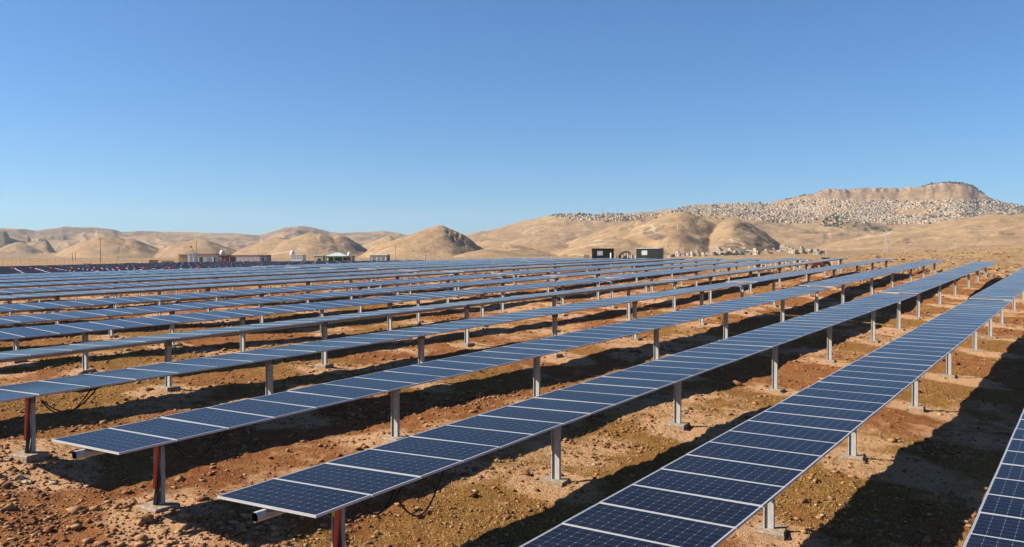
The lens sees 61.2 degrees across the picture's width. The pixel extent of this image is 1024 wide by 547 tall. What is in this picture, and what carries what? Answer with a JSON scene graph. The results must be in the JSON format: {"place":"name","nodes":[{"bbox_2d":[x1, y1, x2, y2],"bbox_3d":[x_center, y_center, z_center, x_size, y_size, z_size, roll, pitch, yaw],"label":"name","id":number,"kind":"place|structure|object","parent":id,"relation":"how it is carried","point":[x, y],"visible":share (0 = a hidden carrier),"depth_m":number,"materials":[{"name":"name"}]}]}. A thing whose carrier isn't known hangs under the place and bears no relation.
{"place":"outdoors","nodes":[
{"label":"outdoors","id":0,"kind":"place"},
{"bbox_2d":[0,248,1023,546],"bbox_3d":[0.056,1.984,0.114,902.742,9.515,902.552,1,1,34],"label":"ground","id":1,"kind":"structure","parent":0,"point":[930,420],"depth_m":23.65,"materials":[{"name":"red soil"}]},
{"bbox_2d":[16,474,23,479],"bbox_3d":[-9.447,3.906,16.617,0.158,0.118,0.139,1,1,44],"label":"rock","id":2,"kind":"object","parent":1,"relation":"on","point":[20,476],"visible":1,"depth_m":16.58,"materials":[{"name":"stone"}]},
{"bbox_2d":[21,479,31,484],"bbox_3d":[-9.220,3.958,16.420,0.215,0.098,0.207,-1,1,-39],"label":"rock","id":3,"kind":"object","parent":1,"relation":"on","point":[25,482],"visible":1,"depth_m":16.38,"materials":[{"name":"stone"}]},
{"bbox_2d":[48,480,57,484],"bbox_3d":[-8.723,3.987,16.477,0.163,0.123,0.215,0,1,-15],"label":"rock","id":4,"kind":"object","parent":1,"relation":"on","point":[53,482],"visible":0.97,"depth_m":16.42,"materials":[{"name":"stone"}]},
{"bbox_2d":[0,262,177,266],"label":"solar tracker","id":5,"kind":"object","parent":1,"relation":"on","point":[89,264],"visible":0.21,"depth_m":131.55,"materials":[{"name":"glass"}]},
{"bbox_2d":[4,261,213,266],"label":"solar tracker","id":6,"kind":"object","parent":1,"relation":"on","point":[93,264],"visible":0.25,"depth_m":128.05,"materials":[{"name":"glass"}]},
{"bbox_2d":[0,261,257,267],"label":"solar tracker","id":7,"kind":"object","parent":1,"relation":"on","point":[125,264],"visible":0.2,"depth_m":122.50,"materials":[{"name":"glass"}]},
{"bbox_2d":[18,261,240,266],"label":"solar tracker","id":8,"kind":"object","parent":1,"relation":"on","point":[112,264],"visible":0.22,"depth_m":125.41,"materials":[{"name":"glass"}]},
{"bbox_2d":[0,261,272,268],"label":"solar tracker","id":9,"kind":"object","parent":1,"relation":"on","point":[136,264],"visible":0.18,"depth_m":119.40,"materials":[{"name":"glass"}]},
{"bbox_2d":[131,513,153,525],"bbox_3d":[-6.153,4.075,14.420,0.354,0.193,0.342,1,1,42],"label":"rock","id":10,"kind":"object","parent":1,"relation":"on","point":[139,519],"visible":1,"depth_m":14.31,"materials":[{"name":"stone"}]},
{"bbox_2d":[1,261,285,268],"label":"solar tracker","id":11,"kind":"object","parent":1,"relation":"on","point":[123,265],"visible":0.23,"depth_m":112.36,"materials":[{"name":"glass"}]},
{"bbox_2d":[14,261,300,268],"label":"solar tracker","id":12,"kind":"object","parent":1,"relation":"on","point":[140,265],"visible":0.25,"depth_m":109.80,"materials":[{"name":"glass"}]},
{"bbox_2d":[0,261,328,269],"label":"solar tracker","id":13,"kind":"object","parent":1,"relation":"on","point":[145,265],"visible":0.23,"depth_m":105.95,"materials":[{"name":"glass"}]},
{"bbox_2d":[0,261,330,270],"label":"solar tracker","id":14,"kind":"object","parent":1,"relation":"on","point":[160,265],"visible":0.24,"depth_m":100.71,"materials":[{"name":"glass"}]},
{"bbox_2d":[175,475,184,481],"bbox_3d":[-6.458,3.994,16.849,0.183,0.157,0.180,0,1,-7],"label":"rock","id":15,"kind":"object","parent":1,"relation":"on","point":[179,478],"visible":1,"depth_m":16.79,"materials":[{"name":"stone"}]},
{"bbox_2d":[178,254,187,261],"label":"site hut","id":16,"kind":"object","parent":1,"relation":"on","point":[183,257],"visible":0.64,"depth_m":220.58,"materials":[{"name":"brown"}]},
{"bbox_2d":[4,260,376,287],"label":"solar tracker","id":17,"kind":"object","parent":1,"relation":"on","point":[162,266],"visible":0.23,"depth_m":96.95,"materials":[{"name":"glass"}]},
{"bbox_2d":[187,253,198,261],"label":"hut","id":18,"kind":"object","parent":1,"relation":"on","point":[192,257],"visible":0.73,"depth_m":213.77,"materials":[{"name":"white metal"}]},
{"bbox_2d":[0,260,398,286],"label":"solar tracker","id":19,"kind":"object","parent":1,"relation":"on","point":[179,266],"visible":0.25,"depth_m":93.86,"materials":[{"name":"glass"}]},
{"bbox_2d":[198,254,219,261],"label":"site hut","id":20,"kind":"object","parent":1,"relation":"on","point":[213,257],"visible":0.61,"depth_m":218.58,"materials":[{"name":"white"}]},
{"bbox_2d":[0,260,422,279],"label":"solar tracker","id":21,"kind":"object","parent":1,"relation":"on","point":[196,266],"visible":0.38,"depth_m":90.85,"materials":[{"name":"glass"}]},
{"bbox_2d":[0,260,443,294],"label":"solar tracker","id":22,"kind":"object","parent":1,"relation":"on","point":[182,268],"visible":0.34,"depth_m":84.68,"materials":[{"name":"glass"}]},
{"bbox_2d":[8,263,437,282],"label":"solar tracker","id":23,"kind":"object","parent":1,"relation":"on","point":[140,269],"visible":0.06,"depth_m":77.70,"materials":[{"name":"glass"}]},
{"bbox_2d":[219,255,230,261],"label":"site hut","id":24,"kind":"object","parent":1,"relation":"on","point":[223,258],"visible":0.62,"depth_m":221.73,"materials":[{"name":"metal"}]},
{"bbox_2d":[230,255,258,261],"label":"site hut","id":25,"kind":"object","parent":1,"relation":"on","point":[242,258],"visible":0.61,"depth_m":229.26,"materials":[{"name":"white"}]},
{"bbox_2d":[0,258,525,302],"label":"solar tracker","id":26,"kind":"object","parent":1,"relation":"on","point":[70,273],"visible":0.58,"depth_m":71.42,"materials":[{"name":"glass"}]},
{"bbox_2d":[259,255,271,261],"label":"site hut","id":27,"kind":"object","parent":1,"relation":"on","point":[267,257],"visible":0.68,"depth_m":226.90,"materials":[{"name":"black metal"}]},
{"bbox_2d":[72,267,464,292],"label":"solar tracker","id":28,"kind":"object","parent":1,"relation":"on","point":[229,288],"visible":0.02,"depth_m":79.39,"materials":[{"name":"metal"}]},
{"bbox_2d":[0,258,559,301],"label":"solar tracker","id":29,"kind":"object","parent":1,"relation":"on","point":[135,273],"visible":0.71,"depth_m":68.25,"materials":[{"name":"glass"}]},
{"bbox_2d":[3,257,577,265],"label":"wire fence","id":30,"kind":"object","parent":1,"relation":"on","point":[177,260],"visible":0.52,"depth_m":203.29,"materials":[{"name":"metal"}]},
{"bbox_2d":[0,258,590,307],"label":"solar tracker","id":31,"kind":"object","parent":1,"relation":"on","point":[138,276],"visible":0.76,"depth_m":64.41,"materials":[{"name":"glass"}]},
{"bbox_2d":[290,255,305,260],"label":"site hut","id":32,"kind":"object","parent":1,"relation":"on","point":[298,257],"visible":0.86,"depth_m":229.02,"materials":[{"name":"white"}]},
{"bbox_2d":[0,258,622,307],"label":"solar tracker","id":33,"kind":"object","parent":1,"relation":"on","point":[73,282],"visible":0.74,"depth_m":58.52,"materials":[{"name":"glass"}]},
{"bbox_2d":[313,255,326,260],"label":"site hut","id":34,"kind":"object","parent":1,"relation":"on","point":[320,257],"visible":0.7,"depth_m":232.25,"materials":[{"name":"beige paint"}]},
{"bbox_2d":[0,258,650,315],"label":"solar tracker","id":35,"kind":"object","parent":1,"relation":"on","point":[112,286],"visible":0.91,"depth_m":55.02,"materials":[{"name":"glass"}]},
{"bbox_2d":[325,253,347,260],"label":"canopy shelter","id":36,"kind":"object","parent":1,"relation":"on","point":[337,257],"visible":0.66,"depth_m":230.27,"materials":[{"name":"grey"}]},
{"bbox_2d":[0,258,691,323],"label":"solar tracker","id":37,"kind":"object","parent":1,"relation":"on","point":[57,296],"visible":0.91,"depth_m":50.56,"materials":[{"name":"glass"}]},
{"bbox_2d":[346,256,354,260],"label":"site hut","id":38,"kind":"object","parent":1,"relation":"on","point":[348,258],"visible":0.7,"depth_m":231.98,"materials":[{"name":"beige paint"}]},
{"bbox_2d":[0,258,723,337],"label":"solar tracker","id":39,"kind":"object","parent":1,"relation":"on","point":[111,302],"visible":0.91,"depth_m":44.99,"materials":[{"name":"glass"}]},
{"bbox_2d":[370,254,389,260],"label":"site hut","id":40,"kind":"object","parent":1,"relation":"on","point":[381,257],"visible":0.67,"depth_m":296.46,"materials":[{"name":"white metal"}]},
{"bbox_2d":[0,258,764,363],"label":"solar tracker","id":41,"kind":"object","parent":1,"relation":"on","point":[15,321],"visible":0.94,"depth_m":40.25,"materials":[{"name":"glass"}]},
{"bbox_2d":[0,258,804,373],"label":"solar tracker","id":42,"kind":"object","parent":1,"relation":"on","point":[84,328],"visible":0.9,"depth_m":34.59,"materials":[{"name":"glass"}]},
{"bbox_2d":[0,257,852,391],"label":"solar tracker","id":43,"kind":"object","parent":1,"relation":"on","point":[168,339],"visible":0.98,"depth_m":30.10,"materials":[{"name":"glass"}]},
{"bbox_2d":[0,258,898,463],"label":"solar tracker","id":44,"kind":"object","parent":1,"relation":"on","point":[29,392],"visible":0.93,"depth_m":23.00,"materials":[{"name":"glass"}]},
{"bbox_2d":[468,491,477,496],"bbox_3d":[-0.767,4.256,16.705,0.192,0.148,0.175,1,1,37],"label":"rock","id":45,"kind":"object","parent":1,"relation":"on","point":[472,493],"visible":1,"depth_m":16.65,"materials":[{"name":"red stone"}]},
{"bbox_2d":[52,260,946,512],"bbox_3d":[17.325,1.636,49.491,1.987,4.678,86.293,1,1,34],"label":"solar tracker","id":46,"kind":"object","parent":1,"relation":"on","point":[158,434],"visible":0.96,"depth_m":19.67,"materials":[{"name":"glass"}]},
{"bbox_2d":[591,248,613,268],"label":"transformer kiosk","id":47,"kind":"object","parent":1,"relation":"on","point":[602,252],"visible":0.49,"depth_m":117.30,"materials":[{"name":"metal"}]},
{"bbox_2d":[217,261,997,546],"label":"solar tracker","id":48,"kind":"object","parent":1,"relation":"on","point":[335,487],"visible":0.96,"depth_m":16.60,"materials":[{"name":"glass"}]},
{"bbox_2d":[618,251,633,268],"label":"cable drum","id":49,"kind":"object","parent":1,"relation":"on","point":[625,255],"visible":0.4,"depth_m":118.48,"materials":[{"name":"brown"}]},
{"bbox_2d":[636,248,663,267],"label":"transformer kiosk","id":50,"kind":"object","parent":1,"relation":"on","point":[654,253],"visible":0.5,"depth_m":114.59,"materials":[{"name":"metal"}]},
{"bbox_2d":[732,380,741,385],"bbox_3d":[7.796,3.810,29.994,0.366,0.254,0.338,1,1,42],"label":"rock","id":51,"kind":"object","parent":1,"relation":"on","point":[735,382],"visible":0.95,"depth_m":29.88,"materials":[{"name":"stone"}]},
{"bbox_2d":[519,267,1023,546],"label":"solar tracker","id":52,"kind":"object","parent":1,"relation":"on","point":[717,491],"visible":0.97,"depth_m":14.93,"materials":[{"name":"glass"}]},
{"bbox_2d":[811,258,830,268],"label":"tractor","id":53,"kind":"object","parent":1,"relation":"on","point":[828,263],"visible":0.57,"depth_m":112.56,"materials":[{"name":"red paint"}]},
{"bbox_2d":[963,409,1023,546],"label":"solar tracker","id":54,"kind":"object","parent":1,"relation":"on","point":[999,521],"visible":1,"depth_m":12.42,"materials":[{"name":"glass"}]},
{"bbox_2d":[0,182,1023,261],"bbox_3d":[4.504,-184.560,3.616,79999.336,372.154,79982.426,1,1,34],"label":"hills","id":55,"kind":"structure","parent":0,"point":[550,236],"depth_m":2417.81,"materials":[{"name":"beige soil"}]},
{"bbox_2d":[752,248,760,254],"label":"village house","id":56,"kind":"structure","parent":55,"relation":"on","point":[756,251],"depth_m":832.51,"materials":[{"name":"beige paint"}]},
{"bbox_2d":[780,245,789,249],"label":"village house","id":57,"kind":"structure","parent":55,"relation":"on","point":[783,247],"depth_m":1214.93,"materials":[{"name":"beige paint"}]},
{"bbox_2d":[552,181,1023,231],"bbox_3d":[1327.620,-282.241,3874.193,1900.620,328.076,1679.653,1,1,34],"label":"town trees","id":58,"kind":"object","parent":55,"relation":"on","point":[836,218],"visible":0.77,"depth_m":3774.95,"materials":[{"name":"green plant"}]},
{"bbox_2d":[555,198,1023,224],"bbox_3d":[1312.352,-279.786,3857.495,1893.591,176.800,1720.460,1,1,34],"label":"town buildings","id":59,"kind":"structure","parent":55,"relation":"on","point":[988,208],"depth_m":3828.07,"materials":[{"name":"stone"}]},
{"bbox_2d":[813,249,821,254],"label":"village house","id":60,"kind":"structure","parent":55,"relation":"on","point":[816,252],"depth_m":815.24,"materials":[{"name":"grey paint"}]},
{"bbox_2d":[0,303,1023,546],"bbox_3d":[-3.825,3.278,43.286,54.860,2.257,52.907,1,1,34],"label":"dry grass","id":61,"kind":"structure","parent":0,"point":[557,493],"depth_m":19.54,"materials":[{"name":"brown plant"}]},
{"bbox_2d":[0,0,1023,235],"label":"sky","id":62,"kind":"structure","parent":0,"point":[251,117],"materials":[{"name":"blue"}]}
]}

